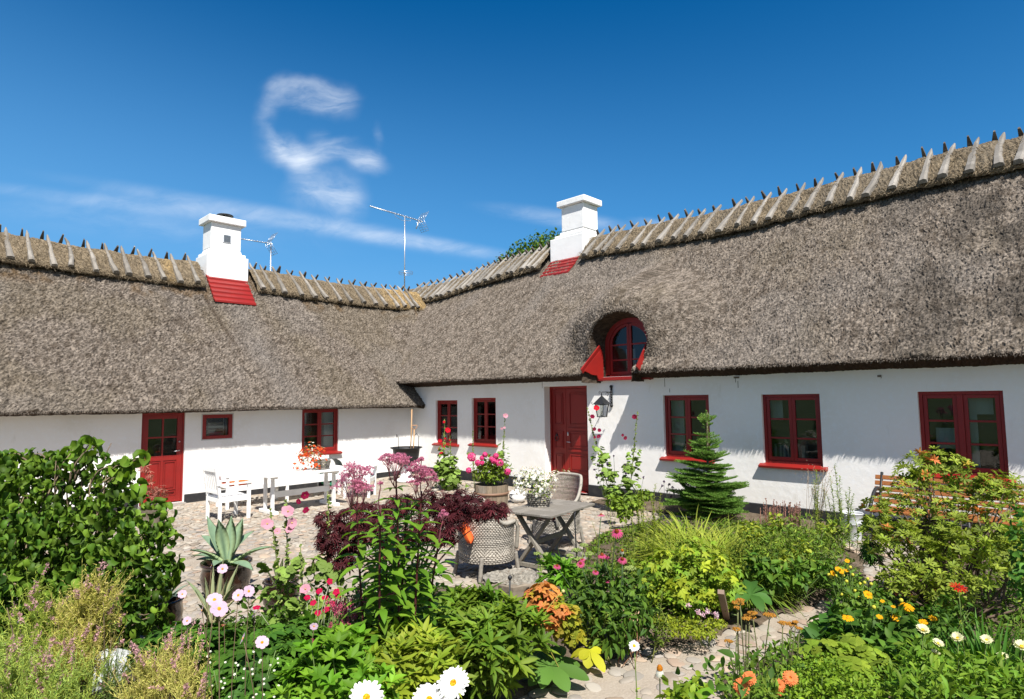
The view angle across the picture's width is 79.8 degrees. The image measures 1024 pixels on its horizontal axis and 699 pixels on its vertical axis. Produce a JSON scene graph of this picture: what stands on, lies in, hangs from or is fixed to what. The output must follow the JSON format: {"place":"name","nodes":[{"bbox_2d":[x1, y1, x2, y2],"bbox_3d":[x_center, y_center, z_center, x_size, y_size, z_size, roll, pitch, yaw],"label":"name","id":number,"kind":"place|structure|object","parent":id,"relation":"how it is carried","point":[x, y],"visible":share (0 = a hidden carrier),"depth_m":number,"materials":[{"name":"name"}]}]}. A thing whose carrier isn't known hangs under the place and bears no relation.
{"place":"outdoors","nodes":[
{"label":"outdoors","id":0,"kind":"place"},
{"bbox_2d":[13,474,919,698],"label":"courtyard","id":1,"kind":"structure","parent":0,"point":[610,685],"depth_m":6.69,"materials":[{"name":"beige stone"}]},
{"bbox_2d":[199,555,252,602],"bbox_3d":[-2.928,2.356,6.265,0.500,0.380,0.500,-5,-6,44],"label":"plant pot","id":2,"kind":"object","parent":1,"relation":"on","point":[242,578],"visible":0.48,"depth_m":6.12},
{"bbox_2d":[190,516,271,570],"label":"agave","id":3,"kind":"object","parent":2,"relation":"in","point":[221,540],"visible":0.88,"depth_m":6.26,"materials":[{"name":"green plant"}]},
{"bbox_2d":[202,466,252,521],"bbox_3d":[-5.068,2.533,10.892,0.605,0.942,0.662,-5,-6,42],"label":"white armchair","id":4,"kind":"object","parent":1,"relation":"on","point":[212,481],"visible":0.98,"depth_m":10.79,"materials":[{"name":"paint"}]},
{"bbox_2d":[216,455,341,509],"bbox_3d":[-4.835,2.742,12.847,0.608,0.835,2.500,-5,-6,44],"label":"white bench","id":5,"kind":"object","parent":1,"relation":"on","point":[285,482],"visible":0.66,"depth_m":12.72,"materials":[{"name":"paint"}]},
{"bbox_2d":[256,508,337,623],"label":"hollyhock","id":6,"kind":"object","parent":1,"relation":"on","point":[326,572],"visible":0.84,"depth_m":4.91,"materials":[{"name":"green plant"}]},
{"bbox_2d":[249,466,347,515],"bbox_3d":[-4.075,2.700,11.787,0.798,0.719,1.660,-5,-6,44],"label":"white table","id":7,"kind":"object","parent":1,"relation":"on","point":[274,475],"visible":0.91,"depth_m":11.63,"materials":[{"name":"paint"}]},
{"bbox_2d":[296,491,345,625],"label":"hollyhock","id":8,"kind":"object","parent":1,"relation":"on","point":[305,495],"visible":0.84,"depth_m":4.87,"materials":[{"name":"green plant"}]},
{"bbox_2d":[176,577,492,698],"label":"ground cover","id":9,"kind":"object","parent":1,"relation":"on","point":[261,623],"visible":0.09,"depth_m":4.76,"materials":[{"name":"green plant"}]},
{"bbox_2d":[186,557,238,625],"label":"agave","id":10,"kind":"object","parent":9,"relation":"on","point":[226,587],"visible":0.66,"depth_m":4.81,"materials":[{"name":"green plant"}]},
{"bbox_2d":[318,586,375,647],"bbox_3d":[-0.966,1.650,3.553,0.383,0.536,0.301,0,-5,-7],"label":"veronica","id":11,"kind":"object","parent":9,"relation":"on","point":[338,620],"visible":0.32,"depth_m":3.58,"materials":[{"name":"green plant"}]},
{"bbox_2d":[534,550,588,602],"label":"leafy perennial","id":12,"kind":"object","parent":9,"relation":"on","point":[567,570],"visible":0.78,"depth_m":5.06,"materials":[{"name":"green plant"}]},
{"bbox_2d":[343,451,377,498],"bbox_3d":[-3.275,2.700,13.238,0.605,0.942,0.662,-1,-5,2],"label":"white armchair","id":13,"kind":"object","parent":1,"relation":"on","point":[369,478],"visible":0.49,"depth_m":13.50,"materials":[{"name":"paint"}]},
{"bbox_2d":[390,433,421,482],"bbox_3d":[-2.636,2.692,15.246,0.800,1.178,0.800,-5,-6,44],"label":"cauldron","id":14,"kind":"object","parent":1,"relation":"on","point":[412,452],"visible":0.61,"depth_m":15.04,"materials":[{"name":"black metal"}]},
{"bbox_2d":[433,420,461,490],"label":"hollyhock","id":15,"kind":"object","parent":1,"relation":"on","point":[445,472],"visible":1,"depth_m":13.70,"materials":[{"name":"green plant"}]},
{"bbox_2d":[453,494,519,582],"bbox_3d":[-0.315,2.107,7.054,0.672,0.948,0.767,3,-6,-41],"label":"wicker armchair","id":16,"kind":"object","parent":1,"relation":"on","point":[486,545],"visible":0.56,"depth_m":6.78,"materials":[{"name":"beige wicker"}]},
{"bbox_2d":[474,482,508,505],"bbox_3d":[-0.361,2.621,10.720,0.616,0.520,0.619,-5,-6,44],"label":"barrel planter","id":17,"kind":"object","parent":1,"relation":"on","point":[499,492],"visible":0.49,"depth_m":10.49,"materials":[{"name":"brown wood"}]},
{"bbox_2d":[466,452,513,485],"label":"geranium","id":18,"kind":"object","parent":17,"relation":"on","point":[502,470],"visible":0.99,"depth_m":10.58,"materials":[{"name":"green plant"}]},
{"bbox_2d":[481,567,538,596],"bbox_3d":[0.004,2.389,6.142,0.680,0.263,0.656,1,-5,-16],"label":"stone","id":19,"kind":"object","parent":1,"relation":"on","point":[523,579],"visible":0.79,"depth_m":6.07,"materials":[{"name":"grey stone"}]},
{"bbox_2d":[509,499,594,575],"bbox_3d":[0.454,2.233,7.263,0.674,0.722,1.000,-4,-6,36],"label":"wooden table","id":20,"kind":"object","parent":1,"relation":"on","point":[556,508],"visible":0.69,"depth_m":7.11,"materials":[{"name":"grey wood"}]},
{"bbox_2d":[526,490,551,506],"bbox_3d":[0.322,1.803,7.394,0.316,0.177,0.316,-5,-6,44],"label":"wicker basket","id":21,"kind":"object","parent":20,"relation":"on","point":[532,501],"visible":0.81,"depth_m":7.28,"materials":[{"name":"grey wicker"}]},
{"bbox_2d":[512,466,557,501],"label":"flowering plant","id":22,"kind":"object","parent":21,"relation":"in","point":[534,477],"visible":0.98,"depth_m":7.31,"materials":[{"name":"white plant"}]},
{"bbox_2d":[528,472,584,549],"bbox_3d":[0.624,2.208,8.445,0.672,0.948,0.767,3,-6,-38],"label":"wicker armchair","id":23,"kind":"object","parent":1,"relation":"on","point":[554,524],"visible":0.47,"depth_m":8.47,"materials":[{"name":"beige wicker"}]},
{"bbox_2d":[587,405,624,506],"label":"hollyhock","id":24,"kind":"object","parent":1,"relation":"on","point":[608,473],"visible":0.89,"depth_m":10.92,"materials":[{"name":"green plant"}]},
{"bbox_2d":[619,411,641,510],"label":"hollyhock","id":25,"kind":"object","parent":1,"relation":"on","point":[630,468],"visible":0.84,"depth_m":10.80,"materials":[{"name":"green plant"}]},
{"bbox_2d":[654,670,715,698],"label":"leafy perennial","id":26,"kind":"object","parent":1,"relation":"on","point":[685,691],"visible":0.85,"depth_m":2.66,"materials":[{"name":"green plant"}]},
{"bbox_2d":[653,614,727,641],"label":"edging plant","id":27,"kind":"object","parent":1,"relation":"on","point":[695,630],"visible":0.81,"depth_m":4.80,"materials":[{"name":"green plant"}]},
{"bbox_2d":[616,508,797,594],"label":"ornamental grass","id":28,"kind":"object","parent":1,"relation":"on","point":[721,539],"depth_m":7.19,"materials":[{"name":"green plant"}]},
{"bbox_2d":[564,513,854,630],"bbox_3d":[2.320,2.365,7.094,3.151,0.378,5.027,-2,-5,19],"label":"ground cover","id":29,"kind":"object","parent":1,"relation":"on","point":[710,524],"visible":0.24,"depth_m":7.77,"materials":[{"name":"green plant"}]},
{"bbox_2d":[865,472,1023,545],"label":"slatted bench","id":30,"kind":"object","parent":1,"relation":"on","point":[881,477],"visible":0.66,"depth_m":8.28,"materials":[{"name":"brown wood"}]},
{"bbox_2d":[80,517,867,698],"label":"flower bed soil","id":31,"kind":"structure","parent":0,"point":[644,643],"depth_m":5.57,"materials":[{"name":"brown soil"}]},
{"bbox_2d":[0,563,104,698],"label":"wispy shrub","id":32,"kind":"object","parent":31,"relation":"on","point":[32,597],"visible":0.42,"depth_m":3.22,"materials":[{"name":"green plant"}]},
{"bbox_2d":[0,620,117,698],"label":"wispy shrub","id":33,"kind":"object","parent":31,"relation":"on","point":[29,688],"visible":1,"depth_m":2.81,"materials":[{"name":"green plant"}]},
{"bbox_2d":[37,561,135,698],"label":"wispy shrub","id":34,"kind":"object","parent":31,"relation":"on","point":[84,613],"visible":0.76,"depth_m":3.23,"materials":[{"name":"green plant"}]},
{"bbox_2d":[0,435,185,679],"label":"hazel bush","id":35,"kind":"object","parent":31,"relation":"on","point":[36,531],"visible":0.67,"depth_m":4.46,"materials":[{"name":"green plant"}]},
{"bbox_2d":[93,629,147,698],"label":"wispy shrub","id":36,"kind":"object","parent":31,"relation":"on","point":[109,672],"visible":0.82,"depth_m":2.96,"materials":[{"name":"green plant"}]},
{"bbox_2d":[123,623,182,698],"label":"anemone foliage","id":37,"kind":"object","parent":31,"relation":"on","point":[154,637],"visible":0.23,"depth_m":3.66,"materials":[{"name":"green plant"}]},
{"bbox_2d":[94,621,221,698],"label":"wispy shrub","id":38,"kind":"object","parent":31,"relation":"on","point":[180,680],"visible":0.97,"depth_m":2.86,"materials":[{"name":"green plant"}]},
{"bbox_2d":[155,618,274,698],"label":"anemone foliage","id":39,"kind":"object","parent":31,"relation":"on","point":[240,657],"visible":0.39,"depth_m":3.10,"materials":[{"name":"green plant"}]},
{"bbox_2d":[216,564,321,698],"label":"anemone","id":40,"kind":"object","parent":31,"relation":"on","point":[288,652],"depth_m":2.86},
{"bbox_2d":[237,609,325,661],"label":"anemone foliage","id":41,"kind":"object","parent":31,"relation":"on","point":[284,633],"visible":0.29,"depth_m":3.37,"materials":[{"name":"green plant"}]},
{"bbox_2d":[266,499,308,624],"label":"hollyhock","id":42,"kind":"object","parent":31,"relation":"on","point":[290,571],"visible":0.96,"depth_m":4.80,"materials":[{"name":"green plant"}]},
{"bbox_2d":[253,578,359,634],"bbox_3d":[-1.233,1.855,3.711,0.659,0.931,0.205,-1,-5,2],"label":"rose campion","id":43,"kind":"object","parent":31,"relation":"on","point":[336,592],"visible":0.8,"depth_m":3.70,"materials":[{"name":"green plant"}]},
{"bbox_2d":[287,544,346,623],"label":"hollyhock","id":44,"kind":"object","parent":31,"relation":"on","point":[304,589],"visible":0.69,"depth_m":4.27,"materials":[{"name":"green plant"}]},
{"bbox_2d":[266,621,409,698],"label":"phlox","id":45,"kind":"object","parent":31,"relation":"on","point":[340,665],"visible":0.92,"depth_m":2.81,"materials":[{"name":"green plant"}]},
{"bbox_2d":[330,460,388,646],"bbox_3d":[-0.836,1.463,3.460,0.361,1.662,0.340,-3,-5,22],"label":"tall umbel plant","id":46,"kind":"object","parent":31,"relation":"on","point":[357,485],"visible":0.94,"depth_m":3.44,"materials":[{"name":"green plant"}]},
{"bbox_2d":[352,481,411,652],"bbox_3d":[-0.694,1.491,3.296,0.333,1.575,0.350,-5,-6,44],"label":"tall umbel plant","id":47,"kind":"object","parent":31,"relation":"on","point":[382,614],"visible":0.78,"depth_m":3.29,"materials":[{"name":"green plant"}]},
{"bbox_2d":[367,452,423,640],"bbox_3d":[-0.658,1.423,3.373,0.333,1.722,0.397,-1,-5,7],"label":"tall umbel plant","id":48,"kind":"object","parent":31,"relation":"on","point":[401,458],"visible":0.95,"depth_m":3.38,"materials":[{"name":"green plant"}]},
{"bbox_2d":[386,494,430,623],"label":"tall umbel plant","id":49,"kind":"object","parent":31,"relation":"on","point":[403,580],"visible":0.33,"depth_m":3.54,"materials":[{"name":"green plant"}]},
{"bbox_2d":[349,665,469,698],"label":"shasta daisy","id":50,"kind":"object","parent":31,"relation":"on","point":[452,681],"visible":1,"depth_m":1.71,"materials":[{"name":"white plant"}]},
{"bbox_2d":[312,488,511,586],"bbox_3d":[-0.821,1.792,5.025,1.633,1.255,0.640,0,-5,-9],"label":"red maple","id":51,"kind":"object","parent":31,"relation":"on","point":[455,505],"visible":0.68,"depth_m":4.94,"materials":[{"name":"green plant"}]},
{"bbox_2d":[392,456,440,652],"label":"tall umbel plant","id":52,"kind":"object","parent":31,"relation":"on","point":[422,474],"visible":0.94,"depth_m":3.47,"materials":[{"name":"green plant"}]},
{"bbox_2d":[359,614,476,698],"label":"peony","id":53,"kind":"object","parent":31,"relation":"on","point":[408,650],"visible":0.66,"depth_m":3.12,"materials":[{"name":"green plant"}]},
{"bbox_2d":[413,509,461,634],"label":"tall umbel plant","id":54,"kind":"object","parent":31,"relation":"on","point":[428,610],"visible":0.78,"depth_m":3.60,"materials":[{"name":"green plant"}]},
{"bbox_2d":[419,578,559,698],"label":"peony","id":55,"kind":"object","parent":31,"relation":"on","point":[495,632],"visible":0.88,"depth_m":3.78,"materials":[{"name":"green plant"}]},
{"bbox_2d":[522,585,585,659],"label":"coral bells","id":56,"kind":"object","parent":31,"relation":"on","point":[570,632],"visible":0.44,"depth_m":4.24,"materials":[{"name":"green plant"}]},
{"bbox_2d":[522,580,574,631],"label":"coral bells","id":57,"kind":"object","parent":56,"relation":"attached to","point":[544,587],"visible":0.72,"depth_m":4.26,"materials":[{"name":"orange plant"}]},
{"bbox_2d":[522,645,588,691],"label":"broad leaved plant","id":58,"kind":"object","parent":31,"relation":"on","point":[548,672],"visible":0.77,"depth_m":4.20,"materials":[{"name":"green plant"}]},
{"bbox_2d":[570,646,605,672],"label":"broad leaved plant","id":59,"kind":"object","parent":31,"relation":"on","point":[589,658],"visible":0.95,"depth_m":4.45,"materials":[{"name":"yellow plant"}]},
{"bbox_2d":[553,513,659,660],"bbox_3d":[0.737,1.840,4.743,0.887,1.080,0.614,0,-5,-7],"label":"coneflower","id":60,"kind":"object","parent":31,"relation":"on","point":[616,603],"visible":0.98,"depth_m":4.65,"materials":[{"name":"green plant"}]},
{"bbox_2d":[581,591,672,664],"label":"leafy perennial","id":61,"kind":"object","parent":31,"relation":"on","point":[656,640],"visible":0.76,"depth_m":4.62,"materials":[{"name":"green plant"}]},
{"bbox_2d":[604,489,653,522],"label":"leafy perennial","id":62,"kind":"object","parent":31,"relation":"on","point":[619,508],"visible":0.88,"depth_m":9.22,"materials":[{"name":"green plant"}]},
{"bbox_2d":[624,509,671,566],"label":"leafy perennial","id":63,"kind":"object","parent":31,"relation":"on","point":[634,550],"visible":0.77,"depth_m":6.84,"materials":[{"name":"green plant"}]},
{"bbox_2d":[630,536,746,624],"bbox_3d":[1.566,2.108,5.556,1.114,0.660,0.914,0,-5,-13],"label":"shrub","id":64,"kind":"object","parent":31,"relation":"on","point":[692,573],"visible":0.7,"depth_m":5.42,"materials":[{"name":"green plant"}]},
{"bbox_2d":[648,544,738,603],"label":"flowers","id":65,"kind":"object","parent":64,"relation":"on","point":[682,590],"visible":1,"depth_m":5.09,"materials":[{"name":"yellow plant"}]},
{"bbox_2d":[660,410,749,518],"bbox_3d":[3.064,1.859,9.786,1.371,1.791,1.387,-3,-5,23],"label":"fir tree","id":66,"kind":"object","parent":31,"relation":"on","point":[709,491],"visible":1,"depth_m":9.61,"materials":[{"name":"green plant"}]},
{"bbox_2d":[735,579,772,611],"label":"plant","id":67,"kind":"object","parent":31,"relation":"on","point":[757,595],"visible":0.84,"depth_m":5.22,"materials":[{"name":"green plant"}]},
{"bbox_2d":[702,533,841,618],"bbox_3d":[2.592,2.340,6.328,1.370,0.812,2.227,-5,-6,44],"label":"shrub","id":68,"kind":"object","parent":31,"relation":"on","point":[749,601],"depth_m":5.93,"materials":[{"name":"green plant"}]},
{"bbox_2d":[736,512,836,571],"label":"leafy perennial","id":69,"kind":"object","parent":31,"relation":"on","point":[749,537],"visible":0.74,"depth_m":6.46,"materials":[{"name":"green plant"}]},
{"bbox_2d":[740,549,836,607],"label":"leafy perennial","id":70,"kind":"object","parent":31,"relation":"on","point":[783,580],"visible":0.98,"depth_m":5.70,"materials":[{"name":"green plant"}]},
{"bbox_2d":[740,512,860,587],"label":"leafy perennial","id":71,"kind":"object","parent":31,"relation":"on","point":[794,537],"visible":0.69,"depth_m":6.32,"materials":[{"name":"green plant"}]},
{"bbox_2d":[826,463,860,552],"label":"leafy perennial","id":72,"kind":"object","parent":31,"relation":"on","point":[839,503],"visible":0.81,"depth_m":7.72,"materials":[{"name":"green plant"}]},
{"bbox_2d":[0,0,1023,290],"label":"sky","id":73,"kind":"structure","parent":0,"point":[129,124],"materials":[{"name":"blue"}]},
{"bbox_2d":[591,499,840,533],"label":"flower bed soil","id":74,"kind":"structure","parent":0,"point":[749,515],"depth_m":10.01,"materials":[{"name":"brown soil"}]},
{"bbox_2d":[714,537,1023,698],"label":"flower bed soil","id":75,"kind":"structure","parent":0,"point":[994,619],"depth_m":5.27,"materials":[{"name":"brown soil"}]},
{"bbox_2d":[675,644,769,698],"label":"dahlia","id":76,"kind":"object","parent":75,"relation":"on","point":[741,687],"visible":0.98,"depth_m":2.72,"materials":[{"name":"orange plant"}]},
{"bbox_2d":[724,598,802,698],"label":"yarrow","id":77,"kind":"object","parent":75,"relation":"on","point":[740,602],"visible":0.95,"depth_m":3.32,"materials":[{"name":"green plant"}]},
{"bbox_2d":[716,649,821,698],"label":"leafy perennial","id":78,"kind":"object","parent":75,"relation":"on","point":[761,691],"visible":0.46,"depth_m":2.93,"materials":[{"name":"green plant"}]},
{"bbox_2d":[704,649,840,698],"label":"dahlia","id":79,"kind":"object","parent":75,"relation":"on","point":[789,677],"visible":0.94,"depth_m":2.72,"materials":[{"name":"orange plant"}]},
{"bbox_2d":[769,650,887,698],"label":"box like shrub","id":80,"kind":"object","parent":75,"relation":"on","point":[816,688],"visible":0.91,"depth_m":2.71,"materials":[{"name":"green plant"}]},
{"bbox_2d":[796,633,901,695],"bbox_3d":[1.779,1.883,3.190,0.422,0.721,0.675,-1,-5,4],"label":"ladys mantle","id":81,"kind":"object","parent":75,"relation":"on","point":[857,654],"visible":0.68,"depth_m":3.23,"materials":[{"name":"green plant"}]},
{"bbox_2d":[827,559,872,610],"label":"yellow coneflower","id":82,"kind":"object","parent":75,"relation":"on","point":[838,569],"visible":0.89,"depth_m":4.51,"materials":[{"name":"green plant"}]},
{"bbox_2d":[825,562,898,627],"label":"leafy perennial","id":83,"kind":"object","parent":75,"relation":"on","point":[875,601],"visible":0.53,"depth_m":4.47,"materials":[{"name":"green plant"}]},
{"bbox_2d":[702,528,1023,698],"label":"ground cover","id":84,"kind":"object","parent":75,"relation":"on","point":[752,664],"visible":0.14,"depth_m":4.70,"materials":[{"name":"green plant"}]},
{"bbox_2d":[800,601,867,654],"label":"leafy perennial","id":85,"kind":"object","parent":84,"relation":"on","point":[812,630],"visible":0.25,"depth_m":3.89,"materials":[{"name":"green plant"}]},
{"bbox_2d":[819,603,933,698],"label":"leafy perennial","id":86,"kind":"object","parent":75,"relation":"on","point":[884,635],"visible":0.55,"depth_m":3.62,"materials":[{"name":"green plant"}]},
{"bbox_2d":[842,590,936,691],"bbox_3d":[2.367,1.863,3.686,0.546,0.825,0.769,-5,-6,44],"label":"yellow coneflower","id":87,"kind":"object","parent":75,"relation":"on","point":[867,594],"visible":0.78,"depth_m":3.68,"materials":[{"name":"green plant"}]},
{"bbox_2d":[884,591,979,650],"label":"leafy perennial","id":88,"kind":"object","parent":75,"relation":"on","point":[948,617],"visible":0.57,"depth_m":3.90,"materials":[{"name":"green plant"}]},
{"bbox_2d":[855,445,1023,627],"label":"evergreen shrub","id":89,"kind":"object","parent":75,"relation":"on","point":[934,568],"visible":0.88,"depth_m":5.21,"materials":[{"name":"green plant"}]},
{"bbox_2d":[864,633,1023,698],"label":"leafy perennial","id":90,"kind":"object","parent":75,"relation":"on","point":[947,681],"visible":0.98,"depth_m":2.76,"materials":[{"name":"green plant"}]},
{"bbox_2d":[916,624,1023,696],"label":"cream daisy","id":91,"kind":"object","parent":75,"relation":"on","point":[958,637],"visible":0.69,"depth_m":3.01,"materials":[{"name":"white plant"}]},
{"bbox_2d":[930,609,1023,698],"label":"iris","id":92,"kind":"object","parent":75,"relation":"on","point":[978,645],"visible":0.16,"depth_m":3.80,"materials":[{"name":"green plant"}]},
{"bbox_2d":[1000,504,1023,603],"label":"leafy shrub","id":93,"kind":"object","parent":75,"relation":"on","point":[1018,569],"visible":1,"depth_m":4.19,"materials":[{"name":"green plant"}]},
{"label":"ground","id":94,"kind":"structure","parent":0,"visible":0},
{"bbox_2d":[0,127,1023,538],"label":"farmhouse","id":95,"kind":"object","parent":94,"relation":"on","point":[858,329],"visible":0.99,"depth_m":12.27,"materials":[{"name":"white paint"}]},
{"bbox_2d":[137,413,185,508],"bbox_3d":[-7.077,2.226,12.398,0.230,1.895,0.860,-5,-6,44],"label":"door","id":96,"kind":"structure","parent":95,"relation":"in","point":[167,470],"depth_m":12.49,"materials":[{"name":"red paint"}]},
{"bbox_2d":[201,413,233,440],"bbox_3d":[-6.458,1.673,13.301,0.315,0.562,0.664,-5,-6,44],"label":"window","id":97,"kind":"structure","parent":95,"relation":"in","point":[216,435],"depth_m":13.28,"materials":[{"name":"red paint"}]},
{"bbox_2d":[299,409,342,456],"bbox_3d":[-4.729,2.011,14.969,0.356,1.120,1.110,-5,-6,44],"label":"window","id":98,"kind":"structure","parent":95,"relation":"in","point":[327,419],"depth_m":15.20,"materials":[{"name":"red paint"}]},
{"bbox_2d":[432,400,458,446],"bbox_3d":[-1.692,1.922,15.975,1.020,1.184,0.224,-5,-6,44],"label":"window","id":99,"kind":"structure","parent":95,"relation":"in","point":[447,409],"depth_m":16.02,"materials":[{"name":"red paint"}]},
{"bbox_2d":[468,398,497,447],"bbox_3d":[-0.675,1.780,14.993,1.000,1.185,0.224,-5,-6,44],"label":"window","id":100,"kind":"structure","parent":95,"relation":"in","point":[484,408],"depth_m":15.04,"materials":[{"name":"red paint"}]},
{"bbox_2d":[550,386,588,494],"bbox_3d":[1.273,1.930,13.281,1.190,2.265,0.300,-5,-6,44],"label":"door","id":101,"kind":"structure","parent":95,"relation":"in","point":[568,406],"depth_m":13.36,"materials":[{"name":"red paint"}]},
{"bbox_2d":[580,317,652,381],"bbox_3d":[2.344,-0.094,12.321,1.520,1.448,1.479,-5,-6,44],"label":"dormer window","id":102,"kind":"structure","parent":95,"relation":"in","point":[632,341],"depth_m":12.53,"materials":[{"name":"red paint"}]},
{"bbox_2d":[659,395,714,462],"bbox_3d":[3.311,1.451,11.332,1.060,1.214,0.515,-5,-6,44],"label":"window","id":103,"kind":"structure","parent":95,"relation":"in","point":[674,404],"depth_m":11.51,"materials":[{"name":"red paint"}]},
{"bbox_2d":[758,394,827,471],"bbox_3d":[4.626,1.335,10.022,1.060,1.204,0.464,-5,-6,44],"label":"window","id":104,"kind":"structure","parent":95,"relation":"in","point":[786,456],"depth_m":10.00,"materials":[{"name":"red paint"}]},
{"bbox_2d":[918,391,1016,483],"bbox_3d":[6.208,1.182,8.428,1.100,1.214,0.376,-5,-6,44],"label":"window","id":105,"kind":"structure","parent":95,"relation":"in","point":[964,437],"depth_m":8.42,"materials":[{"name":"red paint"}]},
{"bbox_2d":[487,227,561,262],"bbox_3d":[2.006,-0.787,29.789,6.388,10.322,3.784,-1,-5,1],"label":"broadleaf tree","id":106,"kind":"object","parent":94,"relation":"on","point":[535,244],"visible":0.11,"depth_m":29.64,"materials":[{"name":"green plant"}]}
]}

